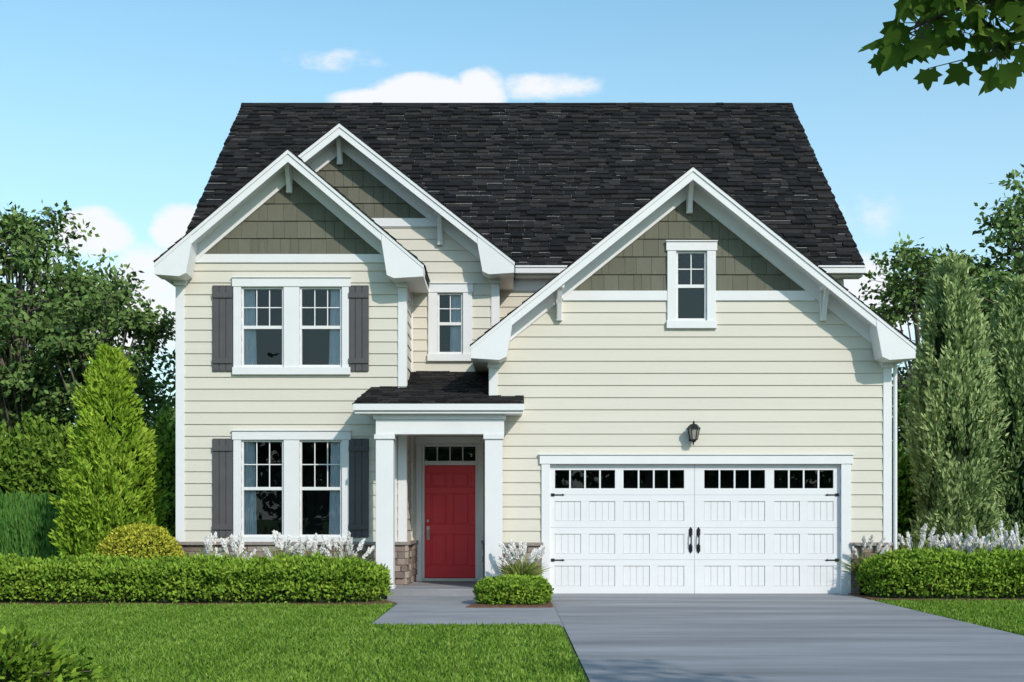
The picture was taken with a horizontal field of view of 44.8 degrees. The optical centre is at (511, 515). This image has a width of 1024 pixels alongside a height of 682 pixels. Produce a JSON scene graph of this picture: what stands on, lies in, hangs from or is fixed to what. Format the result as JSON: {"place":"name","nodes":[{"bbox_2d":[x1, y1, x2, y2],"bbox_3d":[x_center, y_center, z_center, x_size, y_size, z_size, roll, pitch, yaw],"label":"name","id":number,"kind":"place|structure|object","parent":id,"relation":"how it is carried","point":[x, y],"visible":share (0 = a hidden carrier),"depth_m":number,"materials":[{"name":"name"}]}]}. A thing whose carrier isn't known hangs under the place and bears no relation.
{"place":"outdoors","nodes":[
{"label":"outdoors","id":0,"kind":"place"},
{"bbox_2d":[136,401,175,428],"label":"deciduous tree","id":1,"kind":"object","parent":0,"point":[173,411],"visible":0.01,"depth_m":46.41,"materials":[{"name":"green plant"}]},
{"bbox_2d":[372,596,563,626],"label":"walkway","id":2,"kind":"structure","parent":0,"point":[423,610],"depth_m":16.77,"materials":[{"name":"concrete"}]},
{"bbox_2d":[0,598,1023,681],"bbox_3d":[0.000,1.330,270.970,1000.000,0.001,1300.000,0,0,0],"label":"ground","id":3,"kind":"structure","parent":0,"point":[573,651],"depth_m":12.43,"materials":[{"name":"green plant"}]},
{"bbox_2d":[0,241,39,363],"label":"deciduous tree","id":4,"kind":"object","parent":3,"relation":"on","point":[15,287],"visible":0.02,"depth_m":39.86,"materials":[{"name":"green plant"}]},
{"bbox_2d":[0,488,78,559],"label":"upright shrub","id":5,"kind":"object","parent":3,"relation":"on","point":[27,524],"visible":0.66,"depth_m":24.60,"materials":[{"name":"green plant"}]},
{"bbox_2d":[0,622,115,681],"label":"foreground shrub","id":6,"kind":"object","parent":3,"relation":"on","point":[21,661],"visible":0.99,"depth_m":9.65,"materials":[{"name":"green plant"}]},
{"bbox_2d":[0,200,175,442],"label":"deciduous tree","id":7,"kind":"object","parent":3,"relation":"on","point":[17,229],"visible":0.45,"depth_m":34.87,"materials":[{"name":"green plant"}]},
{"bbox_2d":[0,406,175,537],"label":"tall hedge","id":8,"kind":"object","parent":3,"relation":"on","point":[33,458],"visible":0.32,"depth_m":29.67,"materials":[{"name":"green plant"}]},
{"bbox_2d":[4,263,175,432],"bbox_3d":[-11.055,-2.850,34.710,5.153,8.382,5.542,0,0,0],"label":"deciduous tree","id":9,"kind":"object","parent":3,"relation":"on","point":[113,317],"visible":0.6,"depth_m":33.56,"materials":[{"name":"green plant"}]},
{"bbox_2d":[47,342,173,556],"bbox_3d":[-7.200,-0.890,22.333,2.081,4.554,2.225,0,0,0],"label":"arborvitae","id":10,"kind":"object","parent":3,"relation":"on","point":[113,486],"visible":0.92,"depth_m":21.93,"materials":[{"name":"green plant"}]},
{"bbox_2d":[0,600,395,605],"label":"mulch bed","id":11,"kind":"object","parent":3,"relation":"on","point":[253,603],"visible":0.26,"depth_m":18.51,"materials":[{"name":"brown soil"}]},
{"bbox_2d":[94,521,184,559],"bbox_3d":[-6.297,0.723,20.968,1.556,1.276,1.540,0,0,0],"label":"golden round shrub","id":12,"kind":"object","parent":11,"relation":"on","point":[139,539],"visible":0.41,"depth_m":20.58,"materials":[{"name":"yellow plant"}]},
{"bbox_2d":[0,551,392,602],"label":"hedge","id":13,"kind":"object","parent":11,"relation":"on","point":[93,578],"visible":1,"depth_m":18.67,"materials":[{"name":"green plant"}]},
{"bbox_2d":[191,531,235,557],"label":"flowering grass","id":14,"kind":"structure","parent":11,"relation":"on","point":[210,538],"depth_m":20.51,"materials":[{"name":"white plant"}]},
{"bbox_2d":[218,531,260,560],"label":"flowering grass","id":15,"kind":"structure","parent":11,"relation":"on","point":[236,552],"depth_m":20.44,"materials":[{"name":"white plant"}]},
{"bbox_2d":[248,530,306,558],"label":"flowering grass","id":16,"kind":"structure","parent":11,"relation":"on","point":[280,543],"depth_m":20.52,"materials":[{"name":"white plant"}]},
{"bbox_2d":[294,533,338,559],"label":"flowering grass","id":17,"kind":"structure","parent":11,"relation":"on","point":[308,541],"depth_m":20.52,"materials":[{"name":"white plant"}]},
{"bbox_2d":[321,531,375,561],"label":"flowering grass","id":18,"kind":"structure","parent":11,"relation":"on","point":[349,540],"depth_m":20.42,"materials":[{"name":"white plant"}]},
{"bbox_2d":[387,581,475,595],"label":"porch floor","id":19,"kind":"structure","parent":3,"relation":"on","point":[445,588],"depth_m":20.47,"materials":[{"name":"concrete"}]},
{"bbox_2d":[423,520,476,580],"bbox_3d":[-1.139,0.637,22.800,0.975,1.135,0.120,0,0,0],"label":"door handle and threshold","id":20,"kind":"object","parent":19,"relation":"on","point":[445,579],"visible":1,"depth_m":22.74,"materials":[{"name":"silver metal"}]},
{"bbox_2d":[466,601,552,607],"bbox_3d":[-0.030,1.325,19.385,1.260,0.050,3.130,0,0,0],"label":"mulch bed","id":21,"kind":"object","parent":3,"relation":"on","point":[481,605],"visible":0.32,"depth_m":17.96,"materials":[{"name":"brown soil"}]},
{"bbox_2d":[472,573,553,604],"bbox_3d":[0.017,1.097,18.656,1.228,0.484,1.315,0,0,0],"label":"shrub","id":22,"kind":"object","parent":21,"relation":"on","point":[516,589],"visible":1,"depth_m":18.19,"materials":[{"name":"green plant"}]},
{"bbox_2d":[493,539,550,575],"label":"flowering grass","id":23,"kind":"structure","parent":21,"relation":"on","point":[512,553],"depth_m":20.08,"materials":[{"name":"white plant"}]},
{"bbox_2d":[184,545,874,584],"bbox_3d":[0.110,0.945,28.364,12.620,0.970,14.812,0,0,0],"label":"foundation","id":24,"kind":"object","parent":3,"relation":"on","point":[401,558],"visible":0.12,"depth_m":21.56,"materials":[{"name":"grey concrete"}]},
{"bbox_2d":[184,227,882,551],"bbox_3d":[0.110,-4.245,28.433,12.666,11.150,14.973,0,0,0],"label":"lap siding","id":25,"kind":"object","parent":3,"relation":"on","point":[638,377],"visible":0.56,"depth_m":20.96,"materials":[{"name":"beige wood"}]},
{"bbox_2d":[153,102,916,404],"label":"roof shingles","id":26,"kind":"object","parent":25,"relation":"on","point":[761,190],"visible":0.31,"depth_m":27.24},
{"bbox_2d":[255,254,832,534],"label":"room interiors","id":27,"kind":"object","parent":25,"relation":"attached to","point":[317,502],"visible":0.42,"depth_m":22.87,"materials":[{"name":"black"}]},
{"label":"window","id":28,"kind":"object","parent":25,"relation":"attached to","visible":0},
{"bbox_2d":[245,290,460,534],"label":"curtains","id":29,"kind":"object","parent":28,"relation":"attached to","point":[250,470],"visible":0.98,"depth_m":21.67,"materials":[{"name":"white fabric"}]},
{"bbox_2d":[154,107,915,593],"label":"white trim","id":30,"kind":"structure","parent":3,"relation":"on","point":[396,425],"depth_m":21.08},
{"bbox_2d":[212,285,368,536],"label":"shutters","id":31,"kind":"object","parent":30,"relation":"attached to","point":[222,448],"visible":0.95,"depth_m":21.52,"materials":[{"name":"grey wood"}]},
{"bbox_2d":[425,466,474,577],"bbox_3d":[-1.139,0.109,22.835,0.935,2.063,0.050,0,0,0],"label":"front door","id":32,"kind":"structure","parent":30,"relation":"attached to","point":[450,516],"depth_m":22.81,"materials":[{"name":"red wood"}]},
{"bbox_2d":[242,251,706,536],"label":"window sashes","id":33,"kind":"object","parent":30,"relation":"attached to","point":[302,327],"depth_m":21.57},
{"bbox_2d":[205,152,804,290],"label":"gable shakes","id":34,"kind":"object","parent":30,"relation":"on","point":[267,225],"visible":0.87,"depth_m":21.55,"materials":[{"name":"wood"}]},
{"bbox_2d":[550,464,839,593],"bbox_3d":[3.096,0.223,21.030,4.911,2.190,0.050,0,0,0],"label":"garage door","id":35,"kind":"structure","parent":30,"relation":"attached to","point":[727,561],"depth_m":21.01,"materials":[{"name":"white metal"}]},
{"bbox_2d":[551,421,838,561],"bbox_3d":[3.096,-0.407,20.848,4.871,2.365,0.313,0,0,0],"label":"iron hardware and lantern","id":36,"kind":"object","parent":35,"relation":"attached to","point":[693,425],"visible":0.99,"depth_m":20.97,"materials":[{"name":"black metal"}]},
{"bbox_2d":[688,428,698,438],"bbox_3d":[3.046,-1.369,20.800,0.184,0.177,0.159,0,0,0],"label":"lantern glass","id":37,"kind":"object","parent":36,"relation":"attached to","point":[694,430],"visible":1,"depth_m":20.75,"materials":[{"name":"clear glass"}]},
{"bbox_2d":[550,464,839,593],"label":"garage door seams","id":38,"kind":"object","parent":35,"relation":"attached to","point":[694,527],"visible":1,"depth_m":21.00,"materials":[{"name":"white metal"}]},
{"bbox_2d":[181,544,892,592],"bbox_3d":[0.284,0.970,22.485,12.329,0.912,3.170,0,0,0],"label":"stone wainscot","id":39,"kind":"object","parent":3,"relation":"on","point":[407,576],"visible":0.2,"depth_m":21.52,"materials":[{"name":"brown stone"}]},
{"bbox_2d":[177,540,892,545],"bbox_3d":[0.285,0.480,22.483,12.380,0.060,3.215,0,0,0],"label":"stone cap","id":40,"kind":"object","parent":39,"relation":"on","point":[411,542],"visible":0.55,"depth_m":21.48,"materials":[{"name":"grey stone"}]},
{"bbox_2d":[892,443,929,548],"bbox_3d":[13.946,-0.448,29.460,12.468,3.557,2.465,0,0,0],"label":"tall hedge","id":41,"kind":"object","parent":3,"relation":"on","point":[905,502],"visible":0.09,"depth_m":28.65,"materials":[{"name":"green plant"}]},
{"bbox_2d":[858,232,999,447],"bbox_3d":[12.608,-3.451,37.248,5.291,9.582,5.037,0,0,-30],"label":"deciduous tree","id":42,"kind":"object","parent":3,"relation":"on","point":[905,295],"visible":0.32,"depth_m":36.37,"materials":[{"name":"green plant"}]},
{"bbox_2d":[848,593,1023,601],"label":"mulch bed","id":43,"kind":"object","parent":3,"relation":"on","point":[874,598],"visible":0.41,"depth_m":19.63,"materials":[{"name":"brown soil"}]},
{"bbox_2d":[837,534,891,575],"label":"flowering grass","id":44,"kind":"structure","parent":43,"relation":"on","point":[870,545],"depth_m":20.79,"materials":[{"name":"white plant"}]},
{"bbox_2d":[897,523,943,552],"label":"flowering grass","id":45,"kind":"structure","parent":43,"relation":"on","point":[932,542],"depth_m":21.15,"materials":[{"name":"white plant"}]},
{"bbox_2d":[855,545,1023,598],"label":"hedge","id":46,"kind":"object","parent":43,"relation":"on","point":[935,572],"visible":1,"depth_m":19.66,"materials":[{"name":"green plant"}]},
{"bbox_2d":[936,532,974,552],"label":"flowering grass","id":47,"kind":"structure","parent":43,"relation":"on","point":[946,540],"depth_m":21.29,"materials":[{"name":"white plant"}]},
{"bbox_2d":[944,525,1000,557],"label":"flowering grass","id":48,"kind":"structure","parent":43,"relation":"on","point":[982,541],"depth_m":21.18,"materials":[{"name":"white plant"}]},
{"bbox_2d":[970,521,1023,555],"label":"flowering grass","id":49,"kind":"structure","parent":43,"relation":"on","point":[1004,538],"depth_m":21.33,"materials":[{"name":"white plant"}]},
{"bbox_2d":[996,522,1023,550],"bbox_3d":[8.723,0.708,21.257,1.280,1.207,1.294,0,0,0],"label":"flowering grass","id":50,"kind":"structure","parent":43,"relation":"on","point":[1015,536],"depth_m":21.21,"materials":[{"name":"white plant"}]},
{"bbox_2d":[857,0,1023,95],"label":"maple tree","id":51,"kind":"object","parent":3,"relation":"on","point":[936,32],"visible":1,"depth_m":4.70,"materials":[{"name":"green plant"}]},
{"bbox_2d":[899,250,1010,552],"bbox_3d":[8.283,-1.687,23.367,1.985,6.603,1.940,0,0,0],"label":"cypress tree","id":52,"kind":"object","parent":3,"relation":"on","point":[952,406],"visible":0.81,"depth_m":22.91,"materials":[{"name":"green plant"}]},
{"bbox_2d":[903,164,1023,322],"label":"deciduous tree","id":53,"kind":"object","parent":3,"relation":"on","point":[1010,222],"visible":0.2,"depth_m":36.14,"materials":[{"name":"green plant"}]},
{"bbox_2d":[974,272,1023,551],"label":"cypress tree","id":54,"kind":"object","parent":3,"relation":"on","point":[1006,323],"visible":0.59,"depth_m":23.10,"materials":[{"name":"green plant"}]},
{"bbox_2d":[0,0,1023,435],"label":"sky","id":55,"kind":"structure","parent":0,"point":[124,112],"materials":[{"name":"blue"}]},
{"bbox_2d":[551,594,1023,681],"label":"driveway","id":56,"kind":"structure","parent":0,"point":[731,638],"depth_m":13.00,"materials":[{"name":"concrete"}]}
]}

